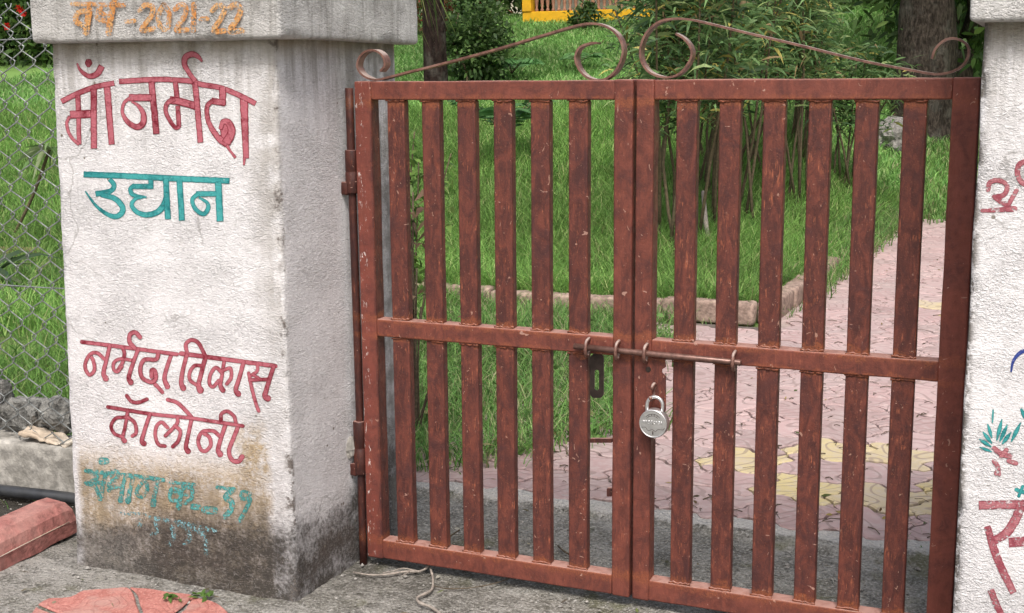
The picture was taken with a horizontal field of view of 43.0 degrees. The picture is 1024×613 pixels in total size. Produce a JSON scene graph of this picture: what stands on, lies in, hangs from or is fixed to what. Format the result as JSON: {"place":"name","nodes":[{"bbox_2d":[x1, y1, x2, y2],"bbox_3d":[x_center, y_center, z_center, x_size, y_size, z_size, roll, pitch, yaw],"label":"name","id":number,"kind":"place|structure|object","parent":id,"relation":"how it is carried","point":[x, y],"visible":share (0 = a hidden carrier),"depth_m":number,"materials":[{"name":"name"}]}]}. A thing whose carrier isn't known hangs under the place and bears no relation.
{"place":"outdoors","nodes":[
{"label":"outdoors","id":0,"kind":"place"},
{"bbox_2d":[0,481,929,612],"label":"concrete apron","id":1,"kind":"object","parent":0,"point":[373,589],"visible":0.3,"depth_m":3.38,"materials":[{"name":"grey concrete"}]},
{"bbox_2d":[0,484,74,504],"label":"black pipe","id":2,"kind":"object","parent":1,"relation":"on","point":[30,493],"visible":0.67,"depth_m":3.99,"materials":[{"name":"plastic"}]},
{"bbox_2d":[0,498,76,570],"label":"red kerb","id":3,"kind":"structure","parent":1,"relation":"on","point":[33,528],"depth_m":3.59,"materials":[{"name":"concrete"}]},
{"bbox_2d":[32,587,227,612],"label":"red paving patch","id":4,"kind":"object","parent":1,"relation":"on","point":[122,599],"visible":0.99,"depth_m":3.22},
{"bbox_2d":[162,592,181,602],"bbox_3d":[-0.849,0.726,3.233,0.042,0.022,0.078,-5,11,-26],"label":"weed sprout","id":5,"kind":"object","parent":4,"relation":"on","point":[171,596],"visible":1,"depth_m":3.23,"materials":[{"name":"green plant"}]},
{"bbox_2d":[189,589,213,601],"bbox_3d":[-0.777,0.724,3.246,0.075,0.015,0.058,4,11,23],"label":"weed sprout","id":6,"kind":"object","parent":4,"relation":"on","point":[204,594],"visible":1,"depth_m":3.25,"materials":[{"name":"green plant"}]},
{"bbox_2d":[30,0,417,601],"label":"gate pillar","id":7,"kind":"structure","parent":1,"relation":"on","point":[201,149],"depth_m":3.23,"materials":[{"name":"paint"}]},
{"bbox_2d":[346,436,354,458],"bbox_3d":[-0.429,0.373,3.434,0.035,0.063,0.044,4,11,23],"label":"mortar lump","id":8,"kind":"object","parent":7,"relation":"attached to","point":[350,448],"visible":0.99,"depth_m":3.42,"materials":[{"name":"concrete"}]},
{"bbox_2d":[341,88,366,564],"bbox_3d":[-0.414,0.074,3.387,0.056,1.270,0.036,4,11,23],"label":"hinge pole","id":9,"kind":"object","parent":7,"relation":"attached to","point":[349,189],"visible":0.99,"depth_m":3.37,"materials":[{"name":"metal"}]},
{"bbox_2d":[354,22,637,596],"bbox_3d":[-0.053,0.011,3.210,0.736,1.382,0.080,4,11,23],"label":"gate leaf","id":10,"kind":"object","parent":9,"relation":"attached to","point":[541,338],"visible":0.99,"depth_m":3.22,"materials":[{"name":"paint"}]},
{"bbox_2d":[353,565,428,575],"bbox_3d":[-0.313,0.692,3.401,0.202,0.020,0.061,-3,10,-13],"label":"dry root","id":11,"kind":"object","parent":1,"relation":"on","point":[408,570],"visible":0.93,"depth_m":3.40,"materials":[{"name":"beige wood"}]},
{"bbox_2d":[21,509,833,612],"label":"ground litter","id":12,"kind":"object","parent":1,"relation":"on","point":[437,576],"visible":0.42,"depth_m":3.34,"materials":[{"name":"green plant"}]},
{"bbox_2d":[415,566,440,612],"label":"dry root","id":13,"kind":"object","parent":1,"relation":"on","point":[424,594],"visible":1,"depth_m":3.24,"materials":[{"name":"beige wood"}]},
{"bbox_2d":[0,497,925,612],"bbox_3d":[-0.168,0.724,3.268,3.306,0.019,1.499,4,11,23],"label":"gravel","id":14,"kind":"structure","parent":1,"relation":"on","point":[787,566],"depth_m":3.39,"materials":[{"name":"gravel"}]},
{"bbox_2d":[434,578,509,588],"bbox_3d":[-0.096,0.710,3.319,0.211,0.003,0.042,-3,10,-14],"label":"ground wire","id":15,"kind":"object","parent":1,"relation":"on","point":[472,587],"visible":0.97,"depth_m":3.30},
{"bbox_2d":[953,0,1023,612],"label":"gate pillar","id":16,"kind":"structure","parent":1,"relation":"on","point":[989,571],"depth_m":2.47,"materials":[{"name":"paint"}]},
{"bbox_2d":[632,17,981,612],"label":"gate leaf","id":17,"kind":"object","parent":16,"relation":"attached to","point":[858,363],"visible":0.98,"depth_m":2.91,"materials":[{"name":"paint"}]},
{"bbox_2d":[639,395,669,437],"bbox_3d":[0.334,0.258,3.045,0.069,0.100,0.024,4,11,23],"label":"padlock","id":18,"kind":"object","parent":17,"relation":"hanging from","point":[654,422],"visible":1,"depth_m":3.04,"materials":[{"name":"silver metal"}]},
{"bbox_2d":[573,343,741,365],"bbox_3d":[0.335,0.112,3.035,0.406,0.022,0.014,4,11,23],"label":"sliding bolt","id":19,"kind":"object","parent":17,"relation":"attached to","point":[686,357],"visible":1,"depth_m":3.02,"materials":[{"name":"metal"}]},
{"bbox_2d":[0,0,982,435],"bbox_3d":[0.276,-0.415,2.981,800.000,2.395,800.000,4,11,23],"label":"lawn ground","id":20,"kind":"structure","parent":0,"point":[12,72],"depth_m":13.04,"materials":[{"name":"green plant"}]},
{"bbox_2d":[0,0,24,63],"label":"garden bush","id":21,"kind":"object","parent":20,"relation":"on","point":[4,50],"visible":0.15,"depth_m":21.84,"materials":[{"name":"green plant"}]},
{"bbox_2d":[0,0,33,64],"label":"garden bush","id":22,"kind":"object","parent":20,"relation":"on","point":[7,47],"visible":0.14,"depth_m":22.13,"materials":[{"name":"green plant"}]},
{"bbox_2d":[0,246,44,257],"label":"plank offcut","id":23,"kind":"object","parent":20,"relation":"on","point":[23,249],"visible":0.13,"depth_m":9.18,"materials":[{"name":"brown wood"}]},
{"bbox_2d":[0,0,52,68],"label":"garden bush","id":24,"kind":"object","parent":20,"relation":"on","point":[44,58],"visible":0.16,"depth_m":21.43,"materials":[{"name":"green plant"}]},
{"bbox_2d":[3,4,25,29],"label":"red flowers","id":25,"kind":"object","parent":24,"relation":"attached to","point":[19,10],"visible":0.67,"depth_m":20.72,"materials":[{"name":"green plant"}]},
{"bbox_2d":[1,3,52,64],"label":"garden bush","id":26,"kind":"object","parent":20,"relation":"on","point":[12,43],"depth_m":21.26,"materials":[{"name":"green plant"}]},
{"bbox_2d":[0,250,60,298],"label":"spiky plant","id":27,"kind":"object","parent":20,"relation":"on","point":[3,272],"visible":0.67,"depth_m":7.69,"materials":[{"name":"green plant"}]},
{"bbox_2d":[11,138,57,239],"bbox_3d":[-3.409,-0.828,9.447,0.625,0.800,0.582,-3,10,-12],"label":"dragon plant","id":28,"kind":"object","parent":20,"relation":"on","point":[35,149],"visible":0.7,"depth_m":9.38,"materials":[{"name":"green plant"}]},
{"bbox_2d":[0,428,74,504],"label":"wall","id":29,"kind":"structure","parent":20,"relation":"on","point":[30,462],"depth_m":4.03,"materials":[{"name":"concrete"}]},
{"bbox_2d":[0,378,14,429],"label":"wall stone","id":30,"kind":"object","parent":29,"relation":"on","point":[5,387],"visible":0.5,"depth_m":4.18,"materials":[{"name":"grey stone"}]},
{"bbox_2d":[1,396,53,430],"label":"wall stone","id":31,"kind":"object","parent":29,"relation":"on","point":[29,412],"visible":0.55,"depth_m":4.12,"materials":[{"name":"grey stone"}]},
{"bbox_2d":[0,2,71,445],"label":"chain link fence","id":32,"kind":"object","parent":29,"relation":"on","point":[16,267],"visible":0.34,"depth_m":3.93,"materials":[{"name":"metal"}]},
{"bbox_2d":[18,425,72,447],"bbox_3d":[-1.447,0.406,4.052,0.200,0.032,0.075,11,14,22],"label":"sack scrap","id":33,"kind":"object","parent":29,"relation":"on","point":[40,434],"visible":0.91,"depth_m":4.04,"materials":[{"name":"fabric"}]},
{"bbox_2d":[40,395,71,434],"bbox_3d":[-1.419,0.343,4.088,0.118,0.124,0.105,4,11,23],"label":"wall stone","id":34,"kind":"object","parent":29,"relation":"on","point":[60,405],"visible":0.62,"depth_m":4.05,"materials":[{"name":"grey stone"}]},
{"bbox_2d":[395,0,454,56],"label":"hanging palm","id":35,"kind":"object","parent":20,"relation":"on","point":[435,3],"visible":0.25,"depth_m":10.50,"materials":[{"name":"green plant"}]},
{"bbox_2d":[409,128,457,341],"bbox_3d":[-0.394,-0.295,5.926,0.343,1.097,0.213,7,13,37],"label":"seedling bush","id":36,"kind":"object","parent":20,"relation":"on","point":[412,183],"visible":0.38,"depth_m":5.90,"materials":[{"name":"green plant"}]},
{"bbox_2d":[422,0,447,100],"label":"garden tree","id":37,"kind":"object","parent":20,"relation":"on","point":[435,51],"visible":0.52,"depth_m":14.67,"materials":[{"name":"brown plant"}]},
{"bbox_2d":[410,189,460,437],"bbox_3d":[-0.315,0.053,4.540,0.292,0.935,0.356,-7,12,-34],"label":"red stemmed plant","id":38,"kind":"object","parent":20,"relation":"on","point":[416,364],"visible":0.5,"depth_m":4.57,"materials":[{"name":"green plant"}]},
{"bbox_2d":[416,0,512,38],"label":"garden bush","id":39,"kind":"object","parent":20,"relation":"on","point":[448,7],"visible":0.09,"depth_m":21.49,"materials":[{"name":"green plant"}]},
{"bbox_2d":[445,0,509,34],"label":"garden bush","id":40,"kind":"object","parent":20,"relation":"on","point":[472,2],"visible":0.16,"depth_m":20.85,"materials":[{"name":"green plant"}]},
{"bbox_2d":[418,0,551,15],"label":"boundary tree","id":41,"kind":"object","parent":20,"relation":"on","point":[508,3],"visible":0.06,"depth_m":24.57,"materials":[{"name":"green plant"}]},
{"bbox_2d":[445,0,527,80],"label":"garden bush","id":42,"kind":"object","parent":20,"relation":"on","point":[485,32],"visible":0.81,"depth_m":15.50,"materials":[{"name":"green plant"}]},
{"bbox_2d":[0,134,978,326],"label":"kerb grass","id":43,"kind":"structure","parent":20,"relation":"on","point":[885,228],"depth_m":8.92,"materials":[{"name":"green plant"}]},
{"bbox_2d":[447,100,555,125],"bbox_3d":[-0.072,-1.639,11.145,0.917,0.385,0.961,4,11,23],"label":"fern plant","id":44,"kind":"object","parent":20,"relation":"on","point":[524,112],"visible":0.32,"depth_m":10.91,"materials":[{"name":"green plant"}]},
{"bbox_2d":[492,57,544,73],"bbox_3d":[0.022,-2.965,16.000,0.803,0.195,0.905,-2,10,-8],"label":"fern plant","id":45,"kind":"object","parent":20,"relation":"on","point":[527,61],"visible":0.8,"depth_m":15.76,"materials":[{"name":"green plant"}]},
{"bbox_2d":[496,0,551,14],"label":"boundary tree","id":46,"kind":"object","parent":20,"relation":"on","point":[519,9],"visible":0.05,"depth_m":25.33,"materials":[{"name":"green plant"}]},
{"bbox_2d":[560,52,606,61],"bbox_3d":[0.861,-3.148,16.450,0.628,0.147,0.648,-5,11,-26],"label":"fern plant","id":47,"kind":"object","parent":20,"relation":"on","point":[570,55],"visible":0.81,"depth_m":16.40,"materials":[{"name":"green plant"}]},
{"bbox_2d":[561,0,606,29],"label":"garden bush","id":48,"kind":"object","parent":20,"relation":"on","point":[580,14],"visible":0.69,"depth_m":20.97,"materials":[{"name":"green plant"}]},
{"bbox_2d":[415,256,839,325],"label":"lawn kerb","id":49,"kind":"structure","parent":20,"relation":"on","point":[792,296],"depth_m":7.01,"materials":[{"name":"grey concrete"}]},
{"bbox_2d":[415,283,921,546],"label":"weed grass","id":50,"kind":"structure","parent":20,"relation":"on","point":[602,320],"depth_m":5.14,"materials":[{"name":"green plant"}]},
{"bbox_2d":[453,0,893,15],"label":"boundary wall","id":51,"kind":"structure","parent":20,"relation":"on","point":[520,10],"depth_m":30.70,"materials":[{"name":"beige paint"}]},
{"bbox_2d":[589,0,779,194],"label":"oleander shrub","id":52,"kind":"object","parent":20,"relation":"on","point":[708,142],"visible":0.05,"depth_m":9.87,"materials":[{"name":"green plant"}]},
{"bbox_2d":[522,0,849,22],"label":"yellow house","id":53,"kind":"structure","parent":20,"relation":"on","point":[556,13],"depth_m":22.50,"materials":[{"name":"paint"}]},
{"bbox_2d":[584,0,798,255],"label":"oleander shrub","id":54,"kind":"object","parent":20,"relation":"on","point":[662,34],"visible":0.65,"depth_m":8.26,"materials":[{"name":"green plant"}]},
{"bbox_2d":[701,190,709,239],"bbox_3d":[1.310,-0.584,8.786,0.046,0.380,0.304,-1,10,-3],"label":"leaning stick","id":55,"kind":"object","parent":20,"relation":"on","point":[705,221],"visible":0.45,"depth_m":8.76,"materials":[{"name":"wood"}]},
{"bbox_2d":[615,0,843,171],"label":"oleander shrub","id":56,"kind":"object","parent":20,"relation":"on","point":[750,136],"visible":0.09,"depth_m":10.86,"materials":[{"name":"green plant"}]},
{"bbox_2d":[661,0,816,229],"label":"oleander shrub","id":57,"kind":"object","parent":20,"relation":"on","point":[745,59],"visible":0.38,"depth_m":9.28,"materials":[{"name":"green plant"}]},
{"bbox_2d":[741,0,858,205],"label":"oleander shrub","id":58,"kind":"object","parent":20,"relation":"on","point":[815,18],"visible":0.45,"depth_m":10.53,"materials":[{"name":"green plant"}]},
{"bbox_2d":[779,0,850,160],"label":"oleander shrub","id":59,"kind":"object","parent":20,"relation":"on","point":[794,126],"visible":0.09,"depth_m":12.17,"materials":[{"name":"green plant"}]},
{"bbox_2d":[785,0,898,6],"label":"boundary tree","id":60,"kind":"object","parent":20,"relation":"on","point":[866,1],"visible":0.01,"depth_m":21.82,"materials":[{"name":"green plant"}]},
{"bbox_2d":[788,31,923,187],"bbox_3d":[3.069,-1.797,11.901,1.155,1.445,1.495,-4,11,-20],"label":"oleander shrub","id":61,"kind":"object","parent":20,"relation":"on","point":[851,74],"visible":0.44,"depth_m":11.96,"materials":[{"name":"green plant"}]},
{"bbox_2d":[879,116,902,153],"bbox_3d":[4.103,-1.826,14.043,0.466,0.474,0.459,4,11,23],"label":"boulder","id":62,"kind":"object","parent":20,"relation":"on","point":[895,141],"visible":0.3,"depth_m":13.89,"materials":[{"name":"grey stone"}]},
{"bbox_2d":[821,0,984,77],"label":"garden tree","id":63,"kind":"object","parent":20,"relation":"on","point":[968,29],"visible":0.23,"depth_m":15.65,"materials":[{"name":"green plant"}]},
{"bbox_2d":[889,0,958,142],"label":"garden tree","id":64,"kind":"object","parent":20,"relation":"on","point":[927,26],"visible":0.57,"depth_m":14.79,"materials":[{"name":"brown plant"}]},
{"bbox_2d":[890,0,984,70],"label":"garden tree","id":65,"kind":"object","parent":20,"relation":"on","point":[965,3],"visible":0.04,"depth_m":18.21,"materials":[{"name":"green plant"}]},
{"bbox_2d":[416,321,938,540],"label":"paved path","id":66,"kind":"structure","parent":0,"point":[876,462],"depth_m":4.41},
{"bbox_2d":[426,227,941,537],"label":"path litter","id":67,"kind":"object","parent":66,"relation":"on","point":[710,496],"visible":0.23,"depth_m":4.45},
{"bbox_2d":[495,235,941,523],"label":"fallen leaves","id":68,"kind":"object","parent":66,"relation":"on","point":[830,514],"visible":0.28,"depth_m":4.34,"materials":[{"name":"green plant"}]},
{"bbox_2d":[781,219,945,342],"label":"paved path","id":69,"kind":"structure","parent":0,"point":[932,251],"depth_m":7.48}
]}

